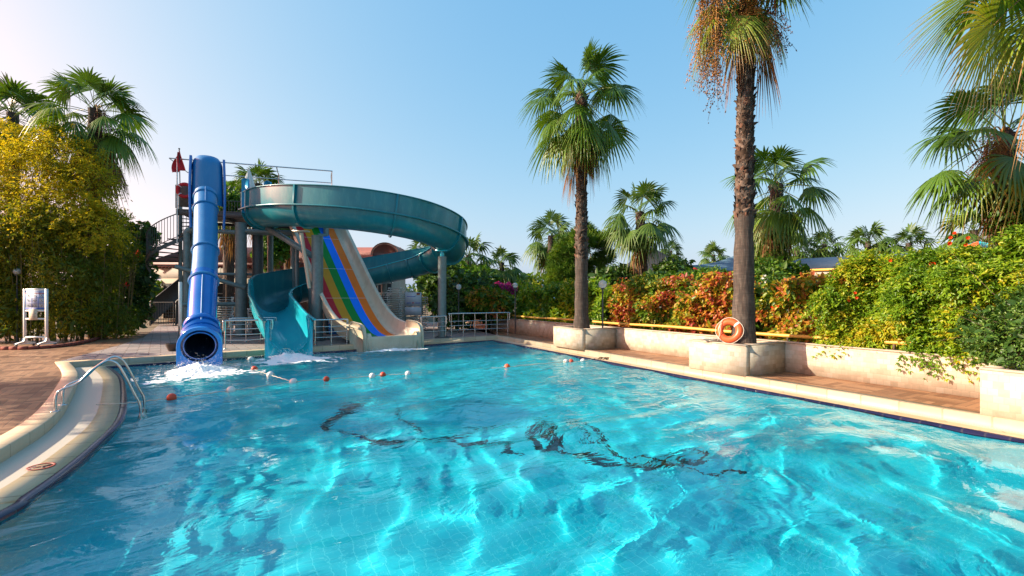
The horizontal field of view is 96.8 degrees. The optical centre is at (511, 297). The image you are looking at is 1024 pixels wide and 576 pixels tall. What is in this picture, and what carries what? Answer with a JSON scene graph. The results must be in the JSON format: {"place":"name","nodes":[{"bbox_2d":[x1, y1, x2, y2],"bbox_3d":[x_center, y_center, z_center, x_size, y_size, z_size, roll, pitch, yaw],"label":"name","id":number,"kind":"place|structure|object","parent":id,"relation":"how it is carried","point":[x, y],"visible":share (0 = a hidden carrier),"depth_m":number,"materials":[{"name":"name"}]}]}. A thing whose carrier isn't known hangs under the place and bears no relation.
{"place":"outdoors","nodes":[
{"label":"outdoors","id":0,"kind":"place"},
{"bbox_2d":[14,289,56,345],"bbox_3d":[-17.472,0.734,16.689,0.900,2.128,0.698,0,0,0],"label":"exercise board","id":1,"kind":"object","parent":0,"point":[35,301],"visible":0.97,"depth_m":16.66,"materials":[{"name":"white plastic"}]},
{"bbox_2d":[0,336,140,435],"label":"deck","id":2,"kind":"structure","parent":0,"point":[30,380],"depth_m":10.79,"materials":[{"name":"tile"}]},
{"bbox_2d":[12,268,20,342],"bbox_3d":[-19.800,0.312,18.200,0.260,2.976,0.260,0,0,0],"label":"garden lamp","id":3,"kind":"object","parent":2,"relation":"on","point":[18,270],"visible":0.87,"depth_m":18.17,"materials":[{"name":"grey metal"}]},
{"bbox_2d":[0,337,100,349],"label":"brick edging","id":4,"kind":"object","parent":2,"relation":"on","point":[47,346],"visible":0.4,"depth_m":16.12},
{"bbox_2d":[0,117,138,338],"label":"golden tree","id":5,"kind":"object","parent":2,"relation":"on","point":[59,184],"visible":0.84,"depth_m":18.90,"materials":[{"name":"yellow plant"}]},
{"bbox_2d":[15,65,156,336],"bbox_3d":[-19.175,-4.367,20.984,5.096,12.334,5.303,0,0,0],"label":"palm tree","id":6,"kind":"object","parent":2,"relation":"on","point":[97,121],"visible":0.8,"depth_m":20.57,"materials":[{"name":"green plant"}]},
{"bbox_2d":[149,260,222,325],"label":"staircase","id":7,"kind":"structure","parent":0,"point":[165,300],"depth_m":29.80,"materials":[{"name":"grey metal"}]},
{"bbox_2d":[62,322,494,360],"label":"paving","id":8,"kind":"structure","parent":0,"point":[154,341],"depth_m":18.24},
{"bbox_2d":[146,196,191,335],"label":"spiral staircase","id":9,"kind":"structure","parent":8,"relation":"on","point":[150,253],"depth_m":20.54,"materials":[{"name":"grey metal"}]},
{"bbox_2d":[165,343,176,350],"bbox_3d":[-11.430,1.670,15.354,0.450,0.260,0.450,0,0,0],"label":"plant pot","id":10,"kind":"object","parent":8,"relation":"on","point":[170,346],"visible":0.67,"depth_m":15.20,"materials":[{"name":"concrete"}]},
{"bbox_2d":[178,282,182,334],"bbox_3d":[-12.998,0.600,17.859,0.120,2.400,0.900,0,0,-34],"label":"rules sign","id":11,"kind":"object","parent":8,"relation":"on","point":[180,303],"visible":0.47,"depth_m":17.49,"materials":[{"name":"white plastic"}]},
{"bbox_2d":[218,177,251,322],"bbox_3d":[-19.868,-3.397,31.966,4.563,10.401,4.553,0,0,0],"label":"palm tree","id":12,"kind":"object","parent":8,"relation":"on","point":[230,246],"visible":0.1,"depth_m":31.70,"materials":[{"name":"green plant"}]},
{"bbox_2d":[222,319,272,348],"bbox_3d":[-9.400,1.281,16.225,1.569,1.014,0.100,0,0,-30],"label":"pool railing","id":13,"kind":"object","parent":8,"relation":"on","point":[224,328],"visible":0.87,"depth_m":16.08,"materials":[{"name":"silver metal"}]},
{"bbox_2d":[169,158,332,335],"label":"slide tower","id":14,"kind":"structure","parent":8,"relation":"on","point":[231,218],"depth_m":21.51,"materials":[{"name":"grey metal"}]},
{"bbox_2d":[171,148,185,183],"bbox_3d":[-14.853,-5.605,20.300,0.589,2.149,0.140,0,0,0],"label":"flag","id":15,"kind":"object","parent":14,"relation":"attached to","point":[180,165],"visible":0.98,"depth_m":20.28,"materials":[{"name":"red fabric"}]},
{"bbox_2d":[176,182,187,197],"bbox_3d":[-14.518,-4.759,20.199,0.705,0.707,0.190,0,0,-18],"label":"lifebuoy","id":16,"kind":"object","parent":14,"relation":"hanging from","point":[178,187],"visible":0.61,"depth_m":20.11,"materials":[{"name":"red plastic"}]},
{"bbox_2d":[245,168,254,187],"bbox_3d":[-12.426,-5.050,21.500,0.648,2.100,0.648,0,0,-23],"label":"parasol","id":17,"kind":"object","parent":14,"relation":"on","point":[249,177],"visible":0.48,"depth_m":21.45,"materials":[{"name":"white fabric"}]},
{"bbox_2d":[228,317,276,341],"bbox_3d":[-10.601,1.296,18.650,1.743,0.983,0.100,0,0,-33],"label":"pool railing","id":18,"kind":"object","parent":8,"relation":"on","point":[245,324],"visible":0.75,"depth_m":18.47,"materials":[{"name":"silver metal"}]},
{"bbox_2d":[229,159,285,249],"bbox_3d":[-18.902,-4.330,34.174,4.474,12.260,4.711,0,0,0],"label":"palm tree","id":19,"kind":"object","parent":8,"relation":"on","point":[262,171],"visible":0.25,"depth_m":33.59,"materials":[{"name":"green plant"}]},
{"bbox_2d":[152,242,404,321],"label":"restaurant building","id":20,"kind":"structure","parent":8,"relation":"on","point":[169,276],"depth_m":34.10,"materials":[{"name":"beige paint"}]},
{"bbox_2d":[163,283,174,317],"bbox_3d":[-25.000,0.250,34.001,1.900,2.600,0.338,0,0,0],"label":"window","id":21,"kind":"structure","parent":20,"relation":"in","point":[165,285],"depth_m":33.87,"materials":[{"name":"glass"}]},
{"bbox_2d":[217,283,222,317],"bbox_3d":[-22.500,0.250,34.001,1.900,2.600,0.338,0,0,0],"label":"window","id":22,"kind":"structure","parent":20,"relation":"in","point":[220,288],"depth_m":33.87,"materials":[{"name":"glass"}]},
{"bbox_2d":[376,283,391,309],"bbox_3d":[-10.000,0.250,34.001,1.900,2.600,0.338,0,0,0],"label":"window","id":23,"kind":"structure","parent":20,"relation":"in","point":[389,285],"depth_m":33.87,"materials":[{"name":"glass"}]},
{"bbox_2d":[174,178,468,357],"bbox_3d":[-7.751,-1.543,20.654,11.426,7.445,8.592,0,0,-43],"label":"spiral slide","id":24,"kind":"object","parent":8,"relation":"on","point":[268,207],"visible":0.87,"depth_m":19.09,"materials":[{"name":"teal plastic"}]},
{"bbox_2d":[313,318,348,345],"bbox_3d":[-6.850,1.296,17.250,1.289,0.984,0.100,0,0,-35],"label":"pool railing","id":25,"kind":"object","parent":8,"relation":"on","point":[314,325],"visible":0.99,"depth_m":17.23,"materials":[{"name":"silver metal"}]},
{"bbox_2d":[290,227,423,351],"bbox_3d":[-7.950,-1.350,20.786,9.751,7.000,2.582,0,0,43],"label":"rainbow slide","id":26,"kind":"object","parent":8,"relation":"on","point":[350,292],"visible":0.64,"depth_m":20.23,"materials":[{"name":"multicoloured plastic"}]},
{"bbox_2d":[405,292,421,320],"bbox_3d":[-5.118,0.760,23.584,0.900,2.080,0.093,0,0,0],"label":"notice board","id":27,"kind":"object","parent":8,"relation":"on","point":[413,298],"visible":0.77,"depth_m":23.55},
{"bbox_2d":[420,316,446,337],"bbox_3d":[-3.451,1.296,20.075,1.318,0.984,0.099,0,0,-37],"label":"pool railing","id":28,"kind":"object","parent":8,"relation":"on","point":[421,322],"visible":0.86,"depth_m":20.06,"materials":[{"name":"silver metal"}]},
{"bbox_2d":[448,312,510,336],"bbox_3d":[-1.485,1.246,21.475,3.246,1.084,0.100,0,0,-28],"label":"pool railing","id":29,"kind":"object","parent":8,"relation":"on","point":[474,329],"visible":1,"depth_m":21.49,"materials":[{"name":"silver metal"}]},
{"bbox_2d":[284,229,290,269],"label":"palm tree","id":30,"kind":"object","parent":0,"point":[287,264],"visible":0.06,"depth_m":30.66,"materials":[{"name":"brown plant"}]},
{"bbox_2d":[29,305,761,337],"bbox_3d":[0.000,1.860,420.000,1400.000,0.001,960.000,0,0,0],"label":"ground","id":31,"kind":"structure","parent":0,"point":[143,333],"depth_m":29.28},
{"bbox_2d":[0,216,40,341],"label":"bamboo clump","id":32,"kind":"object","parent":31,"relation":"on","point":[3,242],"visible":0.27,"depth_m":18.03,"materials":[{"name":"plant"}]},
{"bbox_2d":[0,200,57,342],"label":"bamboo clump","id":33,"kind":"object","parent":31,"relation":"on","point":[9,331],"visible":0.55,"depth_m":18.14,"materials":[{"name":"plant"}]},
{"bbox_2d":[0,71,69,213],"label":"palm tree","id":34,"kind":"object","parent":31,"relation":"on","point":[14,91],"visible":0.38,"depth_m":23.82,"materials":[{"name":"green plant"}]},
{"bbox_2d":[3,201,118,341],"bbox_3d":[-18.603,-1.111,18.640,3.849,5.826,2.830,0,0,0],"label":"shrub","id":35,"kind":"object","parent":31,"relation":"on","point":[50,276],"visible":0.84,"depth_m":18.32,"materials":[{"name":"plant"}]},
{"bbox_2d":[52,207,140,339],"bbox_3d":[-18.264,-0.857,19.823,3.818,6.423,2.927,0,0,0],"label":"bamboo clump","id":36,"kind":"object","parent":31,"relation":"on","point":[106,282],"visible":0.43,"depth_m":19.70,"materials":[{"name":"plant"}]},
{"bbox_2d":[75,207,150,335],"bbox_3d":[-19.226,-1.247,21.748,3.700,6.506,2.741,0,0,0],"label":"bamboo clump","id":37,"kind":"object","parent":31,"relation":"on","point":[132,265],"visible":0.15,"depth_m":21.81,"materials":[{"name":"plant"}]},
{"bbox_2d":[109,221,160,328],"bbox_3d":[-19.685,-1.201,23.759,2.934,6.017,3.580,0,0,0],"label":"shrub","id":38,"kind":"object","parent":31,"relation":"on","point":[145,280],"visible":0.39,"depth_m":23.49,"materials":[{"name":"green plant"}]},
{"bbox_2d":[143,280,162,319],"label":"shrub","id":39,"kind":"object","parent":31,"relation":"on","point":[158,283],"visible":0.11,"depth_m":33.38,"materials":[{"name":"green plant"}]},
{"bbox_2d":[218,180,239,322],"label":"shrub","id":40,"kind":"object","parent":31,"relation":"on","point":[232,194],"visible":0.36,"depth_m":28.58,"materials":[{"name":"green plant"}]},
{"bbox_2d":[249,228,303,272],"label":"shrub","id":41,"kind":"object","parent":31,"relation":"on","point":[281,248],"visible":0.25,"depth_m":28.86,"materials":[{"name":"green plant"}]},
{"bbox_2d":[405,241,428,313],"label":"palm tree","id":42,"kind":"object","parent":31,"relation":"on","point":[414,246],"visible":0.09,"depth_m":49.44,"materials":[{"name":"green plant"}]},
{"bbox_2d":[413,263,469,325],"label":"shrub","id":43,"kind":"object","parent":31,"relation":"on","point":[427,284],"visible":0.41,"depth_m":26.34,"materials":[{"name":"green plant"}]},
{"bbox_2d":[429,268,513,330],"bbox_3d":[-2.092,0.124,24.873,4.796,3.488,3.153,0,0,0],"label":"shrub","id":44,"kind":"object","parent":31,"relation":"on","point":[465,282],"visible":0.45,"depth_m":24.28,"materials":[{"name":"green plant"}]},
{"bbox_2d":[455,260,501,284],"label":"shrub","id":45,"kind":"object","parent":31,"relation":"on","point":[466,267],"visible":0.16,"depth_m":28.86,"materials":[{"name":"green plant"}]},
{"bbox_2d":[462,232,498,270],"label":"palm tree","id":46,"kind":"object","parent":31,"relation":"on","point":[468,258],"visible":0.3,"depth_m":33.58,"materials":[{"name":"green plant"}]},
{"bbox_2d":[463,284,516,332],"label":"shrub","id":47,"kind":"object","parent":31,"relation":"on","point":[487,298],"visible":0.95,"depth_m":23.19,"materials":[{"name":"green plant"}]},
{"bbox_2d":[485,245,525,289],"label":"palm tree","id":48,"kind":"object","parent":31,"relation":"on","point":[506,275],"visible":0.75,"depth_m":37.50,"materials":[{"name":"green plant"}]},
{"bbox_2d":[0,335,1023,462],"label":"pool kerb","id":49,"kind":"structure","parent":31,"relation":"on","point":[41,421],"depth_m":8.72,"materials":[{"name":"stone"}]},
{"bbox_2d":[50,356,145,414],"bbox_3d":[-6.964,1.718,7.738,1.227,1.381,0.683,0,0,-42],"label":"pool ladder","id":50,"kind":"object","parent":49,"relation":"attached to","point":[78,381],"visible":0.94,"depth_m":7.67,"materials":[{"name":"silver metal"}]},
{"bbox_2d":[512,272,545,298],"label":"shrub","id":51,"kind":"object","parent":31,"relation":"on","point":[527,276],"visible":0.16,"depth_m":39.49,"materials":[{"name":"green plant"}]},
{"bbox_2d":[628,251,673,274],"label":"building","id":52,"kind":"structure","parent":31,"relation":"on","point":[660,258],"depth_m":32.74,"materials":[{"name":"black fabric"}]},
{"bbox_2d":[658,240,684,260],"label":"palm tree","id":53,"kind":"object","parent":31,"relation":"on","point":[676,255],"visible":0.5,"depth_m":69.54,"materials":[{"name":"green plant"}]},
{"bbox_2d":[692,256,733,272],"bbox_3d":[12.399,-0.524,25.468,3.876,4.649,2.256,0,0,-15],"label":"shade sail","id":54,"kind":"object","parent":31,"relation":"on","point":[728,263],"visible":0.22,"depth_m":26.07,"materials":[{"name":"blue fabric"}]},
{"bbox_2d":[698,240,729,264],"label":"palm tree","id":55,"kind":"object","parent":31,"relation":"on","point":[712,247],"visible":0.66,"depth_m":59.43,"materials":[{"name":"green plant"}]},
{"bbox_2d":[754,235,785,275],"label":"shrub","id":56,"kind":"object","parent":31,"relation":"on","point":[758,256],"visible":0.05,"depth_m":20.34,"materials":[{"name":"green plant"}]},
{"bbox_2d":[785,233,820,260],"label":"palm tree","id":57,"kind":"object","parent":31,"relation":"on","point":[797,254],"visible":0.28,"depth_m":44.16,"materials":[{"name":"green plant"}]},
{"bbox_2d":[804,227,847,257],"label":"palm tree","id":58,"kind":"object","parent":31,"relation":"on","point":[823,250],"visible":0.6,"depth_m":44.37,"materials":[{"name":"green plant"}]},
{"bbox_2d":[790,253,907,275],"bbox_3d":[24.835,-0.600,31.683,8.595,4.800,6.100,0,0,44],"label":"poolside bar","id":59,"kind":"object","parent":31,"relation":"on","point":[819,265],"visible":0.02,"depth_m":31.66,"materials":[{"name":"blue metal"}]},
{"bbox_2d":[839,220,896,255],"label":"palm tree","id":60,"kind":"object","parent":31,"relation":"on","point":[855,235],"visible":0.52,"depth_m":37.76,"materials":[{"name":"green plant"}]},
{"bbox_2d":[880,222,938,253],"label":"palm tree","id":61,"kind":"object","parent":31,"relation":"on","point":[920,238],"visible":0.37,"depth_m":35.73,"materials":[{"name":"green plant"}]},
{"bbox_2d":[935,207,988,250],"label":"palm tree","id":62,"kind":"object","parent":31,"relation":"on","point":[959,238],"visible":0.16,"depth_m":28.14,"materials":[{"name":"green plant"}]},
{"bbox_2d":[0,341,1023,575],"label":"pool water","id":63,"kind":"structure","parent":0,"point":[463,459],"depth_m":4.94,"materials":[{"name":"blue liquid"}]},
{"bbox_2d":[176,155,225,367],"bbox_3d":[-10.991,-2.000,16.312,1.319,8.000,7.968,0,0,-33],"label":"tube slide","id":64,"kind":"object","parent":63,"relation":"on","point":[201,334],"visible":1,"depth_m":15.54,"materials":[{"name":"plastic"}]},
{"bbox_2d":[128,353,277,384],"bbox_3d":[-7.864,1.555,12.265,3.911,0.940,3.214,0,0,-24],"label":"splash foam","id":65,"kind":"object","parent":63,"relation":"on","point":[196,370],"visible":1,"depth_m":11.79,"materials":[{"name":"white"}]},
{"bbox_2d":[223,346,345,366],"bbox_3d":[-6.997,1.697,14.609,2.720,0.664,4.277,0,0,42],"label":"splash foam","id":66,"kind":"object","parent":63,"relation":"on","point":[284,358],"visible":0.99,"depth_m":14.36,"materials":[{"name":"white"}]},
{"bbox_2d":[96,358,594,404],"bbox_3d":[-2.616,1.958,11.710,12.034,0.112,1.066,0,0,-33],"label":"rope","id":67,"kind":"object","parent":63,"relation":"on","point":[299,381],"visible":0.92,"depth_m":10.36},
{"bbox_2d":[355,344,427,352],"bbox_3d":[-4.626,1.802,17.070,4.040,0.431,1.102,0,0,-35],"label":"splash foam","id":68,"kind":"object","parent":63,"relation":"on","point":[396,349],"visible":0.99,"depth_m":17.11,"materials":[{"name":"white"}]},
{"bbox_2d":[0,0,1023,291],"label":"sky","id":69,"kind":"structure","parent":0,"point":[421,99],"materials":[{"name":"blue"}]},
{"bbox_2d":[454,324,979,411],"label":"side deck","id":70,"kind":"structure","parent":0,"point":[951,401],"depth_m":9.32,"materials":[{"name":"brown brick"}]},
{"bbox_2d":[553,326,615,349],"bbox_3d":[2.635,1.436,16.618,1.561,0.728,1.712,0,0,-29],"label":"planter","id":71,"kind":"object","parent":70,"relation":"on","point":[570,337],"visible":0.89,"depth_m":15.97,"materials":[{"name":"concrete"}]},
{"bbox_2d":[516,36,644,328],"bbox_3d":[2.383,-3.774,15.820,4.586,10.048,4.554,0,0,0],"label":"palm tree","id":72,"kind":"object","parent":71,"relation":"in","point":[581,144],"visible":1,"depth_m":15.88,"materials":[{"name":"green plant"}]},
{"bbox_2d":[598,280,606,327],"bbox_3d":[3.229,0.588,16.200,0.300,2.425,0.300,0,0,0],"label":"garden lamp","id":73,"kind":"object","parent":70,"relation":"on","point":[602,284],"visible":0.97,"depth_m":16.14,"materials":[{"name":"grey metal"}]},
{"bbox_2d":[689,339,784,376],"bbox_3d":[5.589,1.436,11.362,1.561,0.728,1.562,0,0,-29],"label":"planter","id":74,"kind":"object","parent":70,"relation":"on","point":[745,360],"visible":0.85,"depth_m":10.79,"materials":[{"name":"stone"}]},
{"bbox_2d":[715,317,743,342],"bbox_3d":[5.163,0.780,10.802,0.627,0.621,0.246,0,0,29],"label":"lifebuoy","id":75,"kind":"object","parent":74,"relation":"on","point":[736,336],"visible":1,"depth_m":10.76,"materials":[{"name":"orange plastic"}]},
{"bbox_2d":[675,0,812,343],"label":"palm tree","id":76,"kind":"object","parent":74,"relation":"in","point":[747,27],"visible":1,"depth_m":10.66,"materials":[{"name":"brown plant"}]},
{"bbox_2d":[466,318,1009,398],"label":"garden wall","id":77,"kind":"structure","parent":70,"relation":"on","point":[871,365],"depth_m":10.08,"materials":[{"name":"stone"}]},
{"bbox_2d":[510,315,573,322],"bbox_3d":[1.242,0.973,21.095,0.094,0.204,5.634,0,0,-29],"label":"bamboo rail","id":78,"kind":"object","parent":77,"relation":"on","point":[552,318],"visible":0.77,"depth_m":20.57,"materials":[{"name":"yellow wood"}]},
{"bbox_2d":[592,320,730,332],"bbox_3d":[4.654,0.974,15.025,0.094,0.202,6.128,0,0,-29],"label":"bamboo rail","id":79,"kind":"object","parent":77,"relation":"on","point":[667,326],"visible":0.83,"depth_m":14.66,"materials":[{"name":"yellow wood"}]},
{"bbox_2d":[756,332,835,340],"bbox_3d":[6.796,0.978,11.215,0.094,0.194,2.092,0,0,-29],"label":"bamboo rail","id":80,"kind":"object","parent":77,"relation":"on","point":[788,336],"visible":0.73,"depth_m":11.16,"materials":[{"name":"yellow wood"}]},
{"bbox_2d":[884,340,956,349],"bbox_3d":[8.144,0.973,8.817,0.094,0.204,1.509,0,0,-29],"label":"bamboo rail","id":81,"kind":"object","parent":77,"relation":"on","point":[895,343],"visible":0.27,"depth_m":9.32,"materials":[{"name":"yellow wood"}]},
{"bbox_2d":[979,364,1023,420],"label":"planter","id":82,"kind":"object","parent":70,"relation":"on","point":[1001,391],"visible":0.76,"depth_m":6.77,"materials":[{"name":"stone"}]},
{"bbox_2d":[934,249,1023,370],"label":"shrub","id":83,"kind":"object","parent":82,"relation":"in","point":[999,334],"visible":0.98,"depth_m":7.29,"materials":[{"name":"green plant"}]},
{"bbox_2d":[956,190,1023,247],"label":"shrub","id":84,"kind":"object","parent":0,"point":[1003,217],"visible":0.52,"depth_m":12.01,"materials":[{"name":"green plant"}]},
{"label":"garden bed","id":85,"kind":"structure","parent":0,"visible":0},
{"bbox_2d":[493,281,517,294],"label":"bougainvillea","id":86,"kind":"object","parent":85,"relation":"on","point":[508,287],"visible":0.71,"depth_m":24.81,"materials":[{"name":"purple plant"}]},
{"bbox_2d":[520,209,572,283],"bbox_3d":[2.766,-2.977,30.027,4.517,5.813,4.343,0,0,0],"label":"palm tree","id":87,"kind":"object","parent":85,"relation":"on","point":[538,249],"visible":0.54,"depth_m":29.83,"materials":[{"name":"green plant"}]},
{"bbox_2d":[511,277,593,322],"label":"vine hedge","id":88,"kind":"object","parent":85,"relation":"on","point":[555,300],"visible":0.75,"depth_m":21.15,"materials":[{"name":"green plant"}]},
{"bbox_2d":[541,225,597,285],"bbox_3d":[3.406,-1.232,26.863,3.544,6.181,2.766,0,0,0],"label":"pine tree","id":89,"kind":"object","parent":85,"relation":"on","point":[559,267],"visible":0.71,"depth_m":26.37,"materials":[{"name":"green plant"}]},
{"bbox_2d":[569,276,617,326],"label":"vine hedge","id":90,"kind":"object","parent":85,"relation":"on","point":[595,303],"visible":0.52,"depth_m":18.05,"materials":[{"name":"green plant"}]},
{"bbox_2d":[587,220,617,279],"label":"pine tree","id":91,"kind":"object","parent":85,"relation":"on","point":[598,259],"visible":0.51,"depth_m":27.63,"materials":[{"name":"green plant"}]},
{"bbox_2d":[588,262,636,286],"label":"shrub","id":92,"kind":"object","parent":85,"relation":"on","point":[616,272],"visible":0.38,"depth_m":24.68,"materials":[{"name":"green plant"}]},
{"bbox_2d":[597,178,682,275],"bbox_3d":[7.059,-3.311,24.738,4.566,6.298,4.503,0,0,0],"label":"palm tree","id":93,"kind":"object","parent":85,"relation":"on","point":[639,243],"visible":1,"depth_m":24.45,"materials":[{"name":"green plant"}]},
{"bbox_2d":[640,257,695,281],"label":"shrub","id":94,"kind":"object","parent":85,"relation":"on","point":[664,266],"visible":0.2,"depth_m":23.43,"materials":[{"name":"green plant"}]},
{"bbox_2d":[605,269,768,338],"bbox_3d":[5.582,0.295,15.204,2.494,2.445,6.464,0,0,-29],"label":"vine hedge","id":95,"kind":"object","parent":85,"relation":"on","point":[702,302],"visible":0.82,"depth_m":14.90,"materials":[{"name":"brown plant"}]},
{"bbox_2d":[660,262,731,287],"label":"shrub","id":96,"kind":"object","parent":85,"relation":"on","point":[695,272],"visible":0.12,"depth_m":20.02,"materials":[{"name":"green plant"}]},
{"bbox_2d":[719,144,841,263],"bbox_3d":[10.406,-3.239,18.264,4.410,5.946,4.531,0,0,0],"label":"palm tree","id":97,"kind":"object","parent":85,"relation":"on","point":[770,221],"visible":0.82,"depth_m":17.11,"materials":[{"name":"green plant"}]},
{"bbox_2d":[756,201,803,265],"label":"ivy","id":98,"kind":"object","parent":97,"relation":"attached to","point":[785,253],"visible":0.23,"depth_m":17.60,"materials":[{"name":"green plant"}]},
{"bbox_2d":[754,255,811,283],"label":"shrub","id":99,"kind":"object","parent":85,"relation":"on","point":[782,266],"visible":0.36,"depth_m":15.25,"materials":[{"name":"green plant"}]},
{"bbox_2d":[755,269,865,342],"bbox_3d":[7.887,0.310,11.386,2.432,2.219,3.226,0,0,-42],"label":"vine hedge","id":100,"kind":"object","parent":85,"relation":"on","point":[785,297],"visible":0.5,"depth_m":11.58,"materials":[{"name":"orange plant"}]},
{"bbox_2d":[800,246,937,359],"bbox_3d":[8.246,0.283,10.338,2.909,2.812,3.222,0,0,-24],"label":"vine hedge","id":101,"kind":"object","parent":85,"relation":"on","point":[875,313],"visible":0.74,"depth_m":10.04,"materials":[{"name":"green plant"}]},
{"bbox_2d":[893,224,1023,383],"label":"vine hedge","id":102,"kind":"object","parent":85,"relation":"on","point":[947,281],"visible":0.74,"depth_m":8.38,"materials":[{"name":"green plant"}]},
{"bbox_2d":[897,0,1023,178],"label":"palm tree","id":103,"kind":"object","parent":85,"relation":"on","point":[981,20],"visible":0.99,"depth_m":8.01,"materials":[{"name":"green plant"}]},
{"bbox_2d":[903,66,1023,248],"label":"palm tree","id":104,"kind":"object","parent":85,"relation":"on","point":[996,166],"visible":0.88,"depth_m":12.09,"materials":[{"name":"green plant"}]},
{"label":"pool floor","id":105,"kind":"structure","parent":0,"visible":0},
{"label":"pool wall","id":106,"kind":"structure","parent":105,"relation":"on","visible":0},
{"bbox_2d":[0,340,1023,520],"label":"pool edge","id":107,"kind":"object","parent":106,"relation":"on","point":[28,497],"visible":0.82,"depth_m":7.03,"materials":[{"name":"blue tile"}]},
{"bbox_2d":[0,339,1023,509],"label":"pool ledge","id":108,"kind":"object","parent":107,"relation":"on","point":[98,426],"visible":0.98,"depth_m":6.97,"materials":[{"name":"beige tile"}]},
{"bbox_2d":[0,339,1023,488],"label":"pool gutter","id":109,"kind":"object","parent":108,"relation":"on","point":[76,419],"visible":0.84,"depth_m":6.98,"materials":[{"name":"stone"}]},
{"bbox_2d":[25,462,55,470],"bbox_3d":[-5.404,1.937,5.220,0.250,0.004,0.250,0,0,0],"label":"floor sign","id":110,"kind":"object","parent":109,"relation":"on","point":[29,468],"visible":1,"depth_m":5.21,"materials":[{"name":"red paint"}]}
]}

